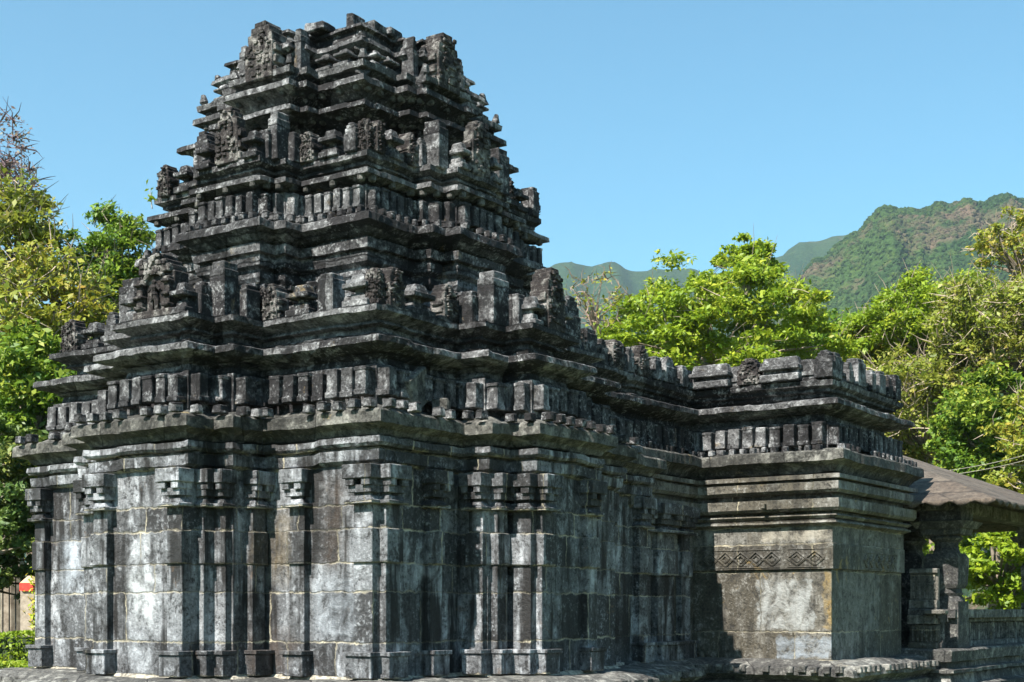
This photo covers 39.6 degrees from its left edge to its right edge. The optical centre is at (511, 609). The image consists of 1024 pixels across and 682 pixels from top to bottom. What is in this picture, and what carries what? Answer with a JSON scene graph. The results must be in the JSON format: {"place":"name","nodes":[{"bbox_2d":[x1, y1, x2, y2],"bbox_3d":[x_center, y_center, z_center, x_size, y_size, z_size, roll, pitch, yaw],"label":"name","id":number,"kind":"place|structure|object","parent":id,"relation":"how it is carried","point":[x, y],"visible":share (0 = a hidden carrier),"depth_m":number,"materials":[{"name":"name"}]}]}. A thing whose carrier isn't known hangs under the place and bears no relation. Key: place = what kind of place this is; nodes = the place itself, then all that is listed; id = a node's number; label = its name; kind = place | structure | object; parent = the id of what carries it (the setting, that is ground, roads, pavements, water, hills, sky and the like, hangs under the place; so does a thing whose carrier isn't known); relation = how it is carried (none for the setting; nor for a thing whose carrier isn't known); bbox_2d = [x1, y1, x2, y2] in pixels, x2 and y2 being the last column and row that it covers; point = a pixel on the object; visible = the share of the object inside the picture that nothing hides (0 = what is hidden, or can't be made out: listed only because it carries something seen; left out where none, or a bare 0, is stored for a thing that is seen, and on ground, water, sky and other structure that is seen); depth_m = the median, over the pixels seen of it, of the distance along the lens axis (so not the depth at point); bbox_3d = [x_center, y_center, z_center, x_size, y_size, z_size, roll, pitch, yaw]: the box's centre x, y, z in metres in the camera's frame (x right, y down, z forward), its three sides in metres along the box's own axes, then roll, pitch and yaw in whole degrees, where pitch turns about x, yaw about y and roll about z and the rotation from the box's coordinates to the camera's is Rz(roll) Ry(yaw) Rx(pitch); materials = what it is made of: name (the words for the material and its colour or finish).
{"place":"outdoors","nodes":[
{"label":"outdoors","id":0,"kind":"place"},
{"bbox_2d":[1,235,845,576],"bbox_3d":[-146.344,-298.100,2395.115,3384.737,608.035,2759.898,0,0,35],"label":"hills","id":1,"kind":"structure","parent":0,"point":[797,255],"depth_m":2127.86,"materials":[{"name":"green plant"}]},
{"bbox_2d":[0,13,1023,681],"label":"stone temple","id":2,"kind":"structure","parent":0,"point":[352,391],"depth_m":18.48,"materials":[{"name":"grey stone"}]},
{"bbox_2d":[144,180,157,208],"bbox_3d":[-4.785,-5.516,18.859,0.154,0.376,0.229,0,0,-39],"label":"seedling","id":3,"kind":"object","parent":2,"relation":"on","point":[151,198],"visible":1,"depth_m":18.87,"materials":[{"name":"green plant"}]},
{"bbox_2d":[0,0,1023,307],"label":"sky","id":4,"kind":"structure","parent":0,"point":[639,128],"materials":[{"name":"blue"}]},
{"bbox_2d":[763,194,1023,608],"bbox_3d":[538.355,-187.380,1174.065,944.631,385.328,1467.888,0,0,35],"label":"hills","id":5,"kind":"structure","parent":0,"point":[891,240],"depth_m":1078.01,"materials":[{"name":"green plant"}]},
{"bbox_2d":[765,192,1023,552],"bbox_3d":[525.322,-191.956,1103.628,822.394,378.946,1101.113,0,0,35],"label":"hillside woods","id":6,"kind":"object","parent":5,"relation":"on","point":[848,240],"visible":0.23,"depth_m":1108.96,"materials":[{"name":"green plant"}]},
{"bbox_2d":[950,455,1023,470],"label":"overhead cable","id":7,"kind":"object","parent":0,"point":[989,463],"visible":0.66,"depth_m":32.66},
{"bbox_2d":[960,460,1023,473],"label":"overhead cable","id":8,"kind":"object","parent":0,"point":[993,467],"visible":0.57,"depth_m":32.58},
{"label":"ground","id":9,"kind":"structure","parent":0,"visible":0},
{"bbox_2d":[0,659,32,668],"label":"grass","id":10,"kind":"structure","parent":9,"relation":"on","point":[10,663],"depth_m":20.84,"materials":[{"name":"green plant"}]},
{"bbox_2d":[0,629,34,666],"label":"clipped hedge","id":11,"kind":"object","parent":9,"relation":"on","point":[12,645],"visible":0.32,"depth_m":24.08,"materials":[{"name":"green plant"}]},
{"bbox_2d":[2,570,34,631],"bbox_3d":[-10.820,0.425,27.000,4.144,2.350,0.038,0,0,0],"label":"railing fence","id":12,"kind":"object","parent":9,"relation":"on","point":[15,583],"visible":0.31,"depth_m":26.99,"materials":[{"name":"metal"}]},
{"bbox_2d":[0,417,48,604],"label":"broadleaf tree","id":13,"kind":"object","parent":9,"relation":"on","point":[16,526],"visible":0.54,"depth_m":26.52,"materials":[{"name":"green plant"}]},
{"bbox_2d":[0,99,53,202],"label":"broadleaf tree","id":14,"kind":"object","parent":9,"relation":"on","point":[7,162],"visible":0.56,"depth_m":36.38,"materials":[{"name":"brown plant"}]},
{"bbox_2d":[19,576,34,636],"bbox_3d":[-8.801,0.490,26.000,0.405,2.221,0.351,0,0,0],"label":"gate post","id":15,"kind":"object","parent":9,"relation":"on","point":[25,586],"visible":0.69,"depth_m":25.86,"materials":[{"name":"stone"}]},
{"bbox_2d":[22,567,34,636],"bbox_3d":[-8.618,0.184,25.751,0.568,2.832,0.298,0,0,35],"label":"creeper","id":16,"kind":"object","parent":15,"relation":"attached to","point":[32,615],"visible":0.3,"depth_m":25.75,"materials":[{"name":"green plant"}]},
{"bbox_2d":[0,162,71,636],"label":"broadleaf tree","id":17,"kind":"object","parent":9,"relation":"on","point":[18,208],"visible":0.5,"depth_m":33.45,"materials":[{"name":"green plant"}]},
{"bbox_2d":[0,317,91,575],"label":"broadleaf tree","id":18,"kind":"object","parent":9,"relation":"on","point":[22,399],"visible":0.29,"depth_m":28.07,"materials":[{"name":"green plant"}]},
{"bbox_2d":[0,208,123,377],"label":"broadleaf tree","id":19,"kind":"object","parent":9,"relation":"on","point":[56,280],"visible":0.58,"depth_m":30.49,"materials":[{"name":"green plant"}]},
{"bbox_2d":[58,195,160,314],"bbox_3d":[-9.716,-4.181,35.079,3.140,11.778,3.021,0,0,35],"label":"broadleaf tree","id":20,"kind":"object","parent":9,"relation":"on","point":[119,237],"visible":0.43,"depth_m":34.30,"materials":[{"name":"green plant"}]},
{"bbox_2d":[561,260,632,337],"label":"bare tree","id":21,"kind":"object","parent":9,"relation":"on","point":[594,318],"visible":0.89,"depth_m":43.90,"materials":[{"name":"green plant"}]},
{"bbox_2d":[588,223,873,370],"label":"broadleaf tree","id":22,"kind":"object","parent":9,"relation":"on","point":[681,339],"visible":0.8,"depth_m":47.19,"materials":[{"name":"green plant"}]},
{"bbox_2d":[709,232,788,297],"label":"broadleaf tree","id":23,"kind":"object","parent":9,"relation":"on","point":[762,249],"visible":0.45,"depth_m":51.01,"materials":[{"name":"green plant"}]},
{"bbox_2d":[765,306,884,369],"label":"broadleaf tree","id":24,"kind":"object","parent":9,"relation":"on","point":[821,336],"visible":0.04,"depth_m":54.47,"materials":[{"name":"green plant"}]},
{"bbox_2d":[828,321,956,434],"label":"broadleaf tree","id":25,"kind":"object","parent":9,"relation":"on","point":[876,348],"visible":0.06,"depth_m":52.82,"materials":[{"name":"green plant"}]},
{"bbox_2d":[839,255,1010,424],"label":"broadleaf tree","id":26,"kind":"object","parent":9,"relation":"on","point":[898,312],"visible":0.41,"depth_m":51.46,"materials":[{"name":"green plant"}]},
{"bbox_2d":[890,433,990,558],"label":"broadleaf tree","id":27,"kind":"object","parent":9,"relation":"on","point":[965,542],"depth_m":45.95,"materials":[{"name":"green plant"}]},
{"bbox_2d":[864,321,1023,553],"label":"broadleaf tree","id":28,"kind":"object","parent":9,"relation":"on","point":[923,389],"visible":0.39,"depth_m":44.85,"materials":[{"name":"green plant"}]},
{"bbox_2d":[911,256,1023,607],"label":"broadleaf tree","id":29,"kind":"object","parent":9,"relation":"on","point":[999,323],"visible":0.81,"depth_m":44.00,"materials":[{"name":"green plant"}]},
{"bbox_2d":[923,359,1023,608],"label":"broadleaf tree","id":30,"kind":"object","parent":9,"relation":"on","point":[955,432],"visible":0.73,"depth_m":41.23,"materials":[{"name":"green plant"}]},
{"bbox_2d":[958,531,1023,608],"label":"bush","id":31,"kind":"object","parent":9,"relation":"on","point":[1001,581],"visible":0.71,"depth_m":39.12,"materials":[{"name":"green plant"}]},
{"bbox_2d":[960,200,1023,608],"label":"broadleaf tree","id":32,"kind":"object","parent":9,"relation":"on","point":[1011,239],"visible":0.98,"depth_m":47.78,"materials":[{"name":"green plant"}]},
{"bbox_2d":[973,380,1023,493],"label":"broadleaf tree","id":33,"kind":"object","parent":9,"relation":"on","point":[1010,441],"visible":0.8,"depth_m":37.89,"materials":[{"name":"green plant"}]}
]}

